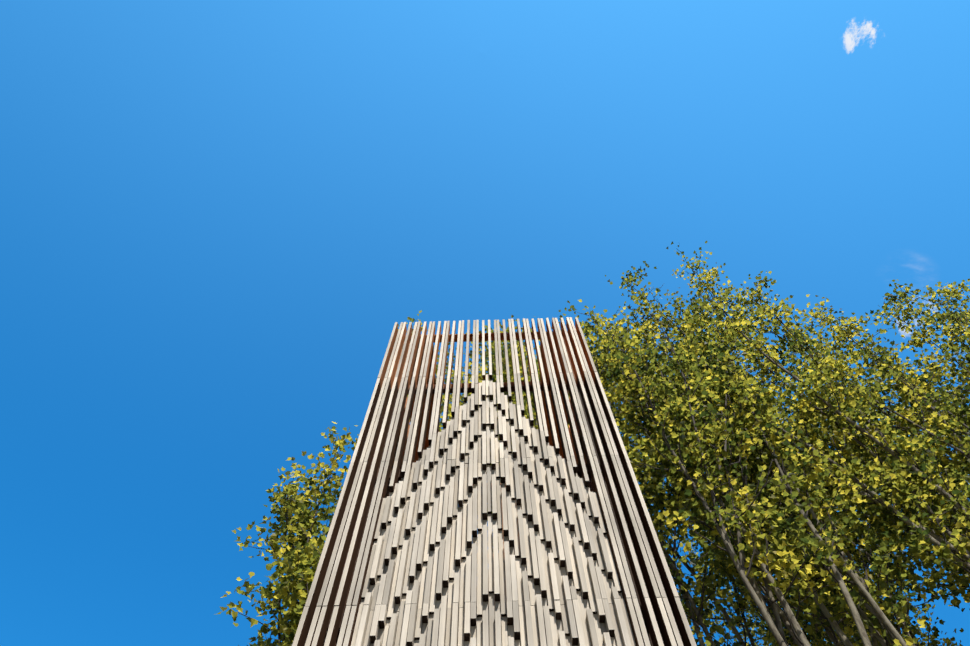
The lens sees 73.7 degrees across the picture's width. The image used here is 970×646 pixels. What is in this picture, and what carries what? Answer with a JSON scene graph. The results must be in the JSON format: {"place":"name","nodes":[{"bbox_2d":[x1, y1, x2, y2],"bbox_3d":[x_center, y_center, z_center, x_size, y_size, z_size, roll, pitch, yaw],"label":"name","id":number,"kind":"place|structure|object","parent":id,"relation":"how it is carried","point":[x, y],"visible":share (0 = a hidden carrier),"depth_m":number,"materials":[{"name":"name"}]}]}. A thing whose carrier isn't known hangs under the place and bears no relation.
{"place":"outdoors","nodes":[
{"label":"outdoors","id":0,"kind":"place"},
{"bbox_2d":[0,0,969,645],"label":"sky","id":1,"kind":"structure","parent":0,"point":[219,219],"materials":[{"name":"blue"}]},
{"bbox_2d":[292,317,696,645],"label":"timber tower","id":2,"kind":"structure","parent":0,"point":[584,563],"depth_m":6.46,"materials":[{"name":"brown wood"}]},
{"label":"ground","id":3,"kind":"structure","parent":0,"visible":0},
{"bbox_2d":[238,511,334,645],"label":"plane tree","id":4,"kind":"object","parent":3,"relation":"on","point":[307,564],"visible":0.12,"depth_m":11.32,"materials":[{"name":"green plant"}]},
{"bbox_2d":[217,421,508,645],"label":"plane tree","id":5,"kind":"object","parent":3,"relation":"on","point":[296,505],"visible":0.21,"depth_m":13.29,"materials":[{"name":"green plant"}]},
{"bbox_2d":[407,315,620,529],"bbox_3d":[1.362,7.360,17.126,10.022,29.389,6.993,-32,-71,12],"label":"plane tree","id":6,"kind":"object","parent":3,"relation":"on","point":[492,348],"depth_m":26.31,"materials":[{"name":"green plant"}]},
{"bbox_2d":[398,310,635,551],"bbox_3d":[1.037,6.185,13.777,8.246,24.121,6.552,-2,-67,0],"label":"plane tree","id":7,"kind":"object","parent":3,"relation":"on","point":[480,379],"visible":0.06,"depth_m":20.87,"materials":[{"name":"green plant"}]},
{"bbox_2d":[478,312,760,645],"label":"plane tree","id":8,"kind":"object","parent":3,"relation":"on","point":[690,607],"visible":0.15,"depth_m":14.08,"materials":[{"name":"green plant"}]},
{"bbox_2d":[558,290,871,645],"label":"plane tree","id":9,"kind":"object","parent":3,"relation":"on","point":[734,536],"visible":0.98,"depth_m":13.63,"materials":[{"name":"green plant"}]},
{"bbox_2d":[551,241,969,611],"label":"plane tree","id":10,"kind":"object","parent":3,"relation":"on","point":[898,469],"visible":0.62,"depth_m":15.51,"materials":[{"name":"green plant"}]},
{"bbox_2d":[604,349,929,645],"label":"plane tree","id":11,"kind":"object","parent":3,"relation":"on","point":[741,606],"visible":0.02,"depth_m":14.96,"materials":[{"name":"green plant"}]},
{"bbox_2d":[589,294,965,645],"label":"plane tree","id":12,"kind":"object","parent":3,"relation":"on","point":[865,587],"visible":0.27,"depth_m":12.98,"materials":[{"name":"green plant"}]},
{"bbox_2d":[676,530,894,645],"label":"plane tree","id":13,"kind":"object","parent":3,"relation":"on","point":[753,626],"visible":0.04,"depth_m":24.43,"materials":[{"name":"green plant"}]},
{"bbox_2d":[679,507,963,645],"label":"plane tree","id":14,"kind":"object","parent":3,"relation":"on","point":[933,642],"visible":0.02,"depth_m":16.49,"materials":[{"name":"green plant"}]},
{"bbox_2d":[688,267,969,583],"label":"plane tree","id":15,"kind":"object","parent":3,"relation":"on","point":[962,453],"visible":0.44,"depth_m":18.86,"materials":[{"name":"green plant"}]},
{"bbox_2d":[780,342,969,586],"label":"plane tree","id":16,"kind":"object","parent":3,"relation":"on","point":[912,435],"visible":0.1,"depth_m":21.16,"materials":[{"name":"green plant"}]},
{"bbox_2d":[858,279,969,552],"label":"plane tree","id":17,"kind":"object","parent":3,"relation":"on","point":[954,316],"visible":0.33,"depth_m":20.80,"materials":[{"name":"green plant"}]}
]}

